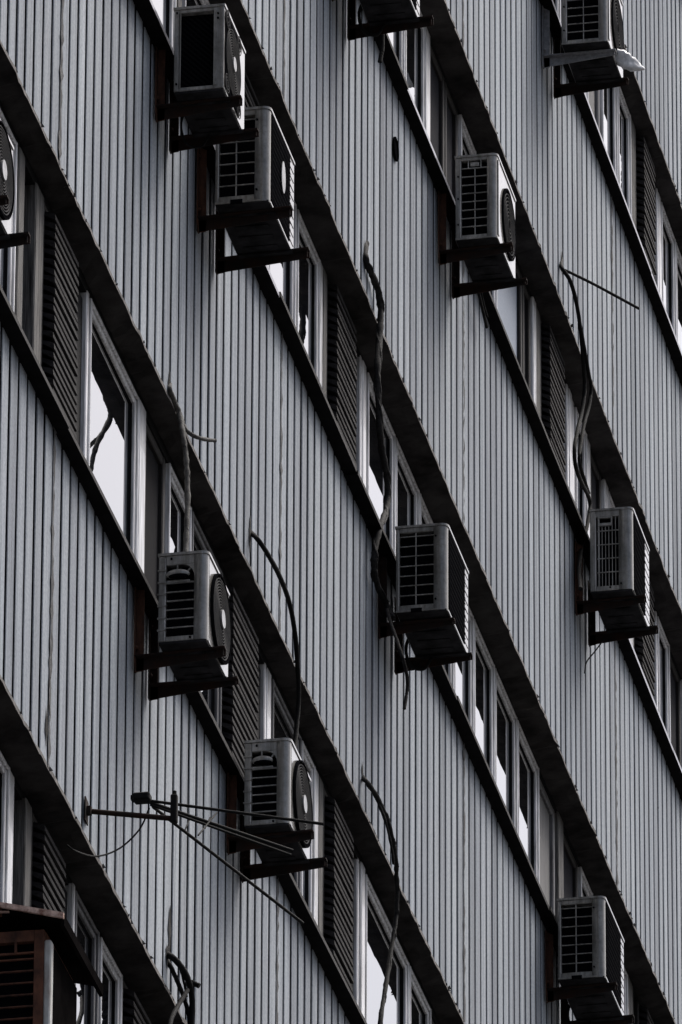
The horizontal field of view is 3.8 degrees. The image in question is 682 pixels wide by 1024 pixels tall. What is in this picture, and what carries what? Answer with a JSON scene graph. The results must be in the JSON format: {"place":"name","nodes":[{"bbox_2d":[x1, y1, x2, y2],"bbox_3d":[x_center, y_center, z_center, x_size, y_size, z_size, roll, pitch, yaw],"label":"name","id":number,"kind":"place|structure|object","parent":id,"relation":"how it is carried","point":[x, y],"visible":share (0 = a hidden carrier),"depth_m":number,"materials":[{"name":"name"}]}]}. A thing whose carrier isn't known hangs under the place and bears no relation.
{"place":"outdoors","nodes":[
{"label":"outdoors","id":0,"kind":"place"},
{"label":"ground","id":1,"kind":"structure","parent":0,"visible":0},
{"bbox_2d":[0,0,681,1023],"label":"apartment block","id":2,"kind":"structure","parent":1,"relation":"on","point":[522,772],"depth_m":53.56,"materials":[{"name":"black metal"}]},
{"bbox_2d":[0,751,9,902],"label":"window","id":3,"kind":"structure","parent":2,"relation":"in","point":[4,768],"depth_m":45.03,"materials":[{"name":"black glass"}]},
{"bbox_2d":[0,108,17,310],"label":"window","id":4,"kind":"structure","parent":2,"relation":"in","point":[7,255],"depth_m":46.00,"materials":[{"name":"black"}]},
{"bbox_2d":[0,195,29,248],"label":"wall bracket","id":5,"kind":"object","parent":2,"relation":"attached to","point":[20,238],"depth_m":43.57,"materials":[{"name":"metal"}]},
{"bbox_2d":[0,119,14,240],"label":"air conditioner","id":6,"kind":"object","parent":5,"relation":"attached to","point":[7,184],"visible":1,"depth_m":43.59,"materials":[{"name":"paint"}]},
{"bbox_2d":[0,929,76,1023],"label":"rusted air conditioner","id":7,"kind":"object","parent":2,"relation":"attached to","point":[37,985],"visible":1,"depth_m":43.25,"materials":[{"name":"black metal"}]},
{"bbox_2d":[0,902,103,996],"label":"canopy","id":8,"kind":"object","parent":2,"relation":"attached to","point":[56,927],"visible":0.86,"depth_m":43.47,"materials":[{"name":"black metal"}]},
{"bbox_2d":[74,890,99,1023],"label":"window","id":9,"kind":"structure","parent":2,"relation":"in","point":[86,931],"depth_m":46.62,"materials":[{"name":"black glass"}]},
{"bbox_2d":[98,937,122,1023],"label":"window","id":10,"kind":"structure","parent":2,"relation":"in","point":[110,1004],"depth_m":47.09,"materials":[{"name":"black"}]},
{"bbox_2d":[86,298,139,558],"bbox_3d":[-1.104,-0.206,47.899,0.091,1.241,1.072,-5,-26,10],"label":"window","id":11,"kind":"structure","parent":2,"relation":"in","point":[113,402],"depth_m":48.10,"materials":[{"name":"white glass"}]},
{"bbox_2d":[152,0,176,49],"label":"window","id":12,"kind":"structure","parent":2,"relation":"in","point":[164,8],"depth_m":50.41,"materials":[{"name":"white"}]},
{"bbox_2d":[164,463,191,552],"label":"window","id":13,"kind":"structure","parent":2,"relation":"in","point":[174,493],"depth_m":49.40,"materials":[{"name":"black"}]},
{"bbox_2d":[166,951,200,1023],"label":"hanging cable","id":14,"kind":"object","parent":2,"relation":"hanging from","point":[185,992],"visible":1,"depth_m":47.64,"materials":[{"name":"black rubber"}]},
{"bbox_2d":[133,587,238,701],"bbox_3d":[-0.713,0.585,47.550,0.428,0.451,0.357,-5,-26,10],"label":"wall bracket","id":15,"kind":"object","parent":2,"relation":"attached to","point":[153,660],"depth_m":47.50,"materials":[{"name":"metal"}]},
{"bbox_2d":[157,550,231,682],"bbox_3d":[-0.677,0.497,47.558,0.258,0.474,0.502,-5,-26,10],"label":"air conditioner","id":16,"kind":"object","parent":15,"relation":"attached to","point":[193,607],"visible":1,"depth_m":47.41,"materials":[{"name":"paint"}]},
{"bbox_2d":[167,383,216,551],"bbox_3d":[-0.743,-0.136,48.598,0.184,1.087,0.465,-7,-27,14],"label":"hanging cable","id":17,"kind":"object","parent":2,"relation":"hanging from","point":[183,428],"visible":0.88,"depth_m":48.62,"materials":[{"name":"grey rubber"}]},
{"bbox_2d":[66,790,323,924],"bbox_3d":[-0.461,1.549,46.186,0.818,0.491,1.931,-19,-32,34],"label":"television aerial","id":18,"kind":"object","parent":2,"relation":"attached to","point":[137,798],"visible":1,"depth_m":46.07,"materials":[{"name":"metal"}]},
{"bbox_2d":[182,0,215,145],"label":"window","id":19,"kind":"structure","parent":2,"relation":"in","point":[185,3],"depth_m":51.19,"materials":[{"name":"black"}]},
{"bbox_2d":[155,47,258,153],"bbox_3d":[-0.640,-2.027,49.138,0.433,0.476,0.367,-5,-26,10],"label":"wall bracket","id":20,"kind":"object","parent":2,"relation":"attached to","point":[172,111],"depth_m":49.04,"materials":[{"name":"metal"}]},
{"bbox_2d":[173,3,245,137],"bbox_3d":[-0.625,-2.101,49.152,0.265,0.479,0.498,-5,-26,10],"label":"air conditioner","id":21,"kind":"object","parent":20,"relation":"attached to","point":[209,55],"visible":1,"depth_m":49.00,"materials":[{"name":"paint"}]},
{"bbox_2d":[180,116,209,148],"bbox_3d":[-0.704,-1.848,49.191,0.080,0.218,0.146,-22,-34,39],"label":"drain hose","id":22,"kind":"object","parent":21,"relation":"attached to","point":[187,143],"visible":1,"depth_m":49.16,"materials":[{"name":"black rubber"}]},
{"bbox_2d":[192,511,222,729],"bbox_3d":[-0.694,0.708,49.794,0.091,1.241,0.719,-5,-26,10],"label":"window","id":23,"kind":"structure","parent":2,"relation":"in","point":[213,697],"depth_m":49.99,"materials":[{"name":"black"}]},
{"bbox_2d":[196,148,309,274],"bbox_3d":[-0.425,-1.499,50.014,0.468,0.484,0.486,-5,-26,10],"label":"wall bracket","id":24,"kind":"object","parent":2,"relation":"attached to","point":[217,223],"depth_m":49.90,"materials":[{"name":"metal"}]},
{"bbox_2d":[215,106,294,258],"bbox_3d":[-0.415,-1.594,50.039,0.288,0.536,0.616,-5,-26,10],"label":"air conditioner","id":25,"kind":"object","parent":24,"relation":"attached to","point":[256,173],"visible":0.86,"depth_m":49.84,"materials":[{"name":"paint"}]},
{"bbox_2d":[251,530,300,748],"bbox_3d":[-0.303,0.724,50.737,0.113,1.040,1.025,-6,-26,13],"label":"hanging cable","id":26,"kind":"object","parent":2,"relation":"hanging from","point":[255,536],"visible":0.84,"depth_m":51.05,"materials":[{"name":"black rubber"}]},
{"bbox_2d":[226,773,326,882],"bbox_3d":[-0.306,1.488,49.458,0.422,0.459,0.378,-5,-26,10],"label":"wall bracket","id":27,"kind":"object","parent":2,"relation":"attached to","point":[249,871],"depth_m":49.40,"materials":[{"name":"metal"}]},
{"bbox_2d":[243,738,312,866],"bbox_3d":[-0.300,1.408,49.469,0.249,0.471,0.523,-5,-26,10],"label":"air conditioner","id":28,"kind":"object","parent":27,"relation":"attached to","point":[277,779],"visible":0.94,"depth_m":49.31,"materials":[{"name":"paint"}]},
{"bbox_2d":[269,200,296,325],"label":"window","id":29,"kind":"structure","parent":2,"relation":"in","point":[283,274],"depth_m":53.11,"materials":[{"name":"black"}]},
{"bbox_2d":[271,679,301,891],"bbox_3d":[-0.315,1.554,51.551,0.091,1.241,0.732,-5,-26,10],"label":"window","id":30,"kind":"structure","parent":2,"relation":"in","point":[282,723],"depth_m":51.74,"materials":[{"name":"black glass"}]},
{"bbox_2d":[301,740,315,918],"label":"window","id":31,"kind":"structure","parent":2,"relation":"in","point":[307,877],"depth_m":52.17,"materials":[{"name":"black glass"}]},
{"bbox_2d":[296,209,320,381],"bbox_3d":[-0.209,-0.877,53.445,0.091,1.266,0.607,-5,-26,10],"label":"window","id":32,"kind":"structure","parent":2,"relation":"in","point":[308,271],"depth_m":53.68,"materials":[{"name":"black glass"}]},
{"bbox_2d":[363,240,395,620],"bbox_3d":[0.210,-0.425,54.198,0.126,2.154,0.483,-9,-27,18],"label":"hanging cable","id":33,"kind":"object","parent":2,"relation":"hanging from","point":[377,389],"visible":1,"depth_m":54.24,"materials":[{"name":"black rubber"}]},
{"bbox_2d":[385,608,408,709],"bbox_3d":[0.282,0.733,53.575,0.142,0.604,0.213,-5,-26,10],"label":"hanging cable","id":34,"kind":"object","parent":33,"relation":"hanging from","point":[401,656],"visible":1,"depth_m":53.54,"materials":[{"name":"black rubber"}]},
{"bbox_2d":[361,775,399,1023],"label":"hanging cable","id":35,"kind":"object","parent":2,"relation":"hanging from","point":[388,825],"visible":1,"depth_m":53.25,"materials":[{"name":"black rubber"}]},
{"bbox_2d":[366,372,395,555],"bbox_3d":[0.178,-0.013,55.238,0.091,1.266,0.782,-5,-26,10],"label":"window","id":36,"kind":"structure","parent":2,"relation":"in","point":[374,473],"depth_m":55.40,"materials":[{"name":"black"}]},
{"bbox_2d":[378,34,384,62],"bbox_3d":[0.216,-2.501,55.172,0.043,0.195,0.026,23,-34,-39],"label":"hanging cable","id":37,"kind":"object","parent":2,"relation":"hanging from","point":[382,46],"visible":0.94,"depth_m":55.17,"materials":[{"name":"black rubber"}]},
{"bbox_2d":[332,0,433,40],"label":"wall bracket","id":38,"kind":"object","parent":2,"relation":"attached to","point":[354,31],"depth_m":54.42,"materials":[{"name":"metal"}]},
{"bbox_2d":[359,0,419,25],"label":"air conditioner","id":39,"kind":"object","parent":38,"relation":"attached to","point":[381,11],"visible":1,"depth_m":54.32,"materials":[{"name":"paint"}]},
{"bbox_2d":[357,4,385,36],"bbox_3d":[0.157,-2.627,54.390,0.086,0.222,0.152,-22,-34,39],"label":"drain hose","id":40,"kind":"object","parent":39,"relation":"attached to","point":[378,33],"visible":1,"depth_m":54.36,"materials":[{"name":"black rubber"}]},
{"bbox_2d":[365,874,409,1023],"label":"window","id":41,"kind":"structure","parent":2,"relation":"in","point":[378,929],"depth_m":54.08,"materials":[{"name":"white glass"}]},
{"bbox_2d":[388,31,404,75],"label":"window","id":42,"kind":"structure","parent":2,"relation":"in","point":[397,39],"depth_m":57.06,"materials":[{"name":"black"}]},
{"bbox_2d":[396,437,419,525],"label":"window","id":43,"kind":"structure","parent":2,"relation":"in","point":[407,491],"depth_m":56.16,"materials":[{"name":"black glass"}]},
{"bbox_2d":[405,10,426,131],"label":"window","id":44,"kind":"structure","parent":2,"relation":"in","point":[415,39],"depth_m":57.66,"materials":[{"name":"black"}]},
{"bbox_2d":[410,966,431,1023],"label":"window","id":45,"kind":"structure","parent":2,"relation":"in","point":[420,1010],"depth_m":55.04,"materials":[{"name":"black glass"}]},
{"bbox_2d":[378,553,472,674],"bbox_3d":[0.446,0.522,54.163,0.415,0.486,0.492,-5,-26,10],"label":"wall bracket","id":46,"kind":"object","parent":2,"relation":"attached to","point":[401,628],"depth_m":54.03,"materials":[{"name":"metal"}]},
{"bbox_2d":[395,523,468,658],"bbox_3d":[0.485,0.432,54.180,0.290,0.521,0.622,-5,-26,10],"label":"air conditioner","id":47,"kind":"object","parent":46,"relation":"attached to","point":[432,572],"visible":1,"depth_m":53.99,"materials":[{"name":"paint"}]},
{"bbox_2d":[404,639,432,670],"bbox_3d":[0.406,0.732,54.267,0.086,0.222,0.152,-22,-34,39],"label":"drain hose","id":48,"kind":"object","parent":47,"relation":"attached to","point":[425,667],"visible":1,"depth_m":54.23,"materials":[{"name":"black rubber"}]},
{"bbox_2d":[420,493,453,687],"bbox_3d":[0.490,0.684,56.684,0.091,1.266,1.012,-5,-26,10],"label":"window","id":49,"kind":"structure","parent":2,"relation":"in","point":[425,518],"depth_m":56.73,"materials":[{"name":"black glass"}]},
{"bbox_2d":[454,605,473,730],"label":"window","id":50,"kind":"structure","parent":2,"relation":"in","point":[463,671],"depth_m":57.68,"materials":[{"name":"black"}]},
{"bbox_2d":[458,114,475,155],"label":"window","id":51,"kind":"structure","parent":2,"relation":"in","point":[465,145],"depth_m":59.03,"materials":[{"name":"black"}]},
{"bbox_2d":[438,191,526,298],"bbox_3d":[0.788,-1.512,57.000,0.422,0.474,0.454,-5,-26,10],"label":"wall bracket","id":52,"kind":"object","parent":2,"relation":"attached to","point":[454,256],"depth_m":56.90,"materials":[{"name":"metal"}]},
{"bbox_2d":[454,153,515,283],"bbox_3d":[0.807,-1.616,57.028,0.250,0.543,0.584,-5,-26,10],"label":"air conditioner","id":53,"kind":"object","parent":52,"relation":"attached to","point":[485,204],"visible":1,"depth_m":56.85,"materials":[{"name":"paint"}]},
{"bbox_2d":[478,293,487,328],"bbox_3d":[0.796,-1.183,57.832,0.025,0.145,0.379,-4,-26,9],"label":"hanging cable","id":54,"kind":"object","parent":2,"relation":"hanging from","point":[482,306],"visible":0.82,"depth_m":57.84,"materials":[{"name":"black rubber"}]},
{"bbox_2d":[474,619,494,779],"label":"window","id":55,"kind":"structure","parent":2,"relation":"in","point":[484,667],"depth_m":58.23,"materials":[{"name":"black"}]},
{"bbox_2d":[490,290,497,309],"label":"window","id":56,"kind":"structure","parent":2,"relation":"in","point":[494,293],"depth_m":59.61,"materials":[{"name":"white glass"}]},
{"bbox_2d":[495,668,517,832],"bbox_3d":[0.905,1.611,58.608,0.091,1.266,0.702,-5,-26,10],"label":"window","id":57,"kind":"structure","parent":2,"relation":"in","point":[506,720],"depth_m":58.87,"materials":[{"name":"black"}]},
{"bbox_2d":[518,720,539,883],"bbox_3d":[1.043,1.920,59.249,0.091,1.266,0.692,-5,-26,10],"label":"window","id":58,"kind":"structure","parent":2,"relation":"in","point":[528,769],"depth_m":59.51,"materials":[{"name":"black"}]},
{"bbox_2d":[553,0,560,20],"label":"window","id":59,"kind":"structure","parent":2,"relation":"in","point":[557,3],"depth_m":62.69,"materials":[{"name":"white"}]},
{"bbox_2d":[574,407,587,532],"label":"window","id":60,"kind":"structure","parent":2,"relation":"in","point":[581,502],"depth_m":62.40,"materials":[{"name":"black glass"}]},
{"bbox_2d":[542,5,628,98],"bbox_3d":[1.460,-2.789,61.294,0.452,0.462,0.425,-5,-26,10],"label":"wall bracket","id":61,"kind":"object","parent":2,"relation":"attached to","point":[556,59],"depth_m":61.21,"materials":[{"name":"metal"}]},
{"bbox_2d":[561,0,623,84],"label":"air conditioner","id":62,"kind":"object","parent":61,"relation":"attached to","point":[589,25],"visible":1,"depth_m":61.11,"materials":[{"name":"paint"}]},
{"bbox_2d":[616,49,644,71],"bbox_3d":[1.705,-2.712,61.262,0.210,0.174,0.099,16,-30,-30],"label":"plastic bag","id":63,"kind":"object","parent":62,"relation":"attached to","point":[625,60],"visible":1,"depth_m":61.22,"materials":[{"name":"white plastic"}]},
{"bbox_2d":[578,867,592,896],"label":"window","id":64,"kind":"structure","parent":2,"relation":"in","point":[584,890],"depth_m":61.20,"materials":[{"name":"black"}]},
{"bbox_2d":[545,930,633,1023],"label":"wall bracket","id":65,"kind":"object","parent":2,"relation":"attached to","point":[553,994],"depth_m":58.47,"materials":[{"name":"metal"}]},
{"bbox_2d":[557,896,624,1022],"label":"air conditioner","id":66,"kind":"object","parent":65,"relation":"attached to","point":[591,941],"visible":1,"depth_m":58.50,"materials":[{"name":"paint"}]},
{"bbox_2d":[566,1004,591,1023],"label":"drain hose","id":67,"kind":"object","parent":66,"relation":"attached to","point":[567,1015],"visible":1,"depth_m":58.79,"materials":[{"name":"black rubber"}]},
{"bbox_2d":[584,639,604,673],"bbox_3d":[1.479,0.861,60.818,0.067,0.301,0.206,-18,-31,34],"label":"hanging wire","id":68,"kind":"object","parent":2,"relation":"hanging from","point":[591,655],"visible":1,"depth_m":60.87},
{"bbox_2d":[559,259,639,590],"bbox_3d":[1.403,-0.426,61.033,0.589,2.231,0.553,17,-30,-30],"label":"hanging cable","id":69,"kind":"object","parent":2,"relation":"hanging from","point":[584,362],"visible":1,"depth_m":61.18,"materials":[{"name":"black rubber"}]},
{"bbox_2d":[600,87,617,178],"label":"window","id":70,"kind":"structure","parent":2,"relation":"in","point":[608,97],"depth_m":64.57,"materials":[{"name":"black"}]},
{"bbox_2d":[575,541,657,646],"bbox_3d":[1.638,0.470,60.906,0.419,0.474,0.480,-5,-26,10],"label":"wall bracket","id":71,"kind":"object","parent":2,"relation":"attached to","point":[590,606],"depth_m":60.80,"materials":[{"name":"metal"}]},
{"bbox_2d":[589,507,649,632],"bbox_3d":[1.659,0.358,60.937,0.271,0.561,0.610,-5,-26,10],"label":"air conditioner","id":72,"kind":"object","parent":71,"relation":"attached to","point":[619,556],"visible":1,"depth_m":60.74,"materials":[{"name":"paint"}]},
{"bbox_2d":[608,491,630,639],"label":"window","id":73,"kind":"structure","parent":2,"relation":"in","point":[611,504],"depth_m":63.44,"materials":[{"name":"black"}]},
{"bbox_2d":[618,87,631,216],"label":"window","id":74,"kind":"structure","parent":2,"relation":"in","point":[624,117],"depth_m":65.06,"materials":[{"name":"black"}]},
{"bbox_2d":[624,967,627,1014],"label":"window","id":75,"kind":"structure","parent":2,"relation":"in","point":[625,973],"depth_m":62.49,"materials":[{"name":"black"}]},
{"bbox_2d":[657,616,670,740],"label":"window","id":76,"kind":"structure","parent":2,"relation":"in","point":[663,647],"depth_m":65.17,"materials":[{"name":"black glass"}]},
{"bbox_2d":[661,202,676,337],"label":"window","id":77,"kind":"structure","parent":2,"relation":"in","point":[668,241],"depth_m":66.60,"materials":[{"name":"black"}]},
{"bbox_2d":[676,242,681,350],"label":"window","id":78,"kind":"structure","parent":2,"relation":"in","point":[678,256],"depth_m":67.01,"materials":[{"name":"white glass"}]}
]}

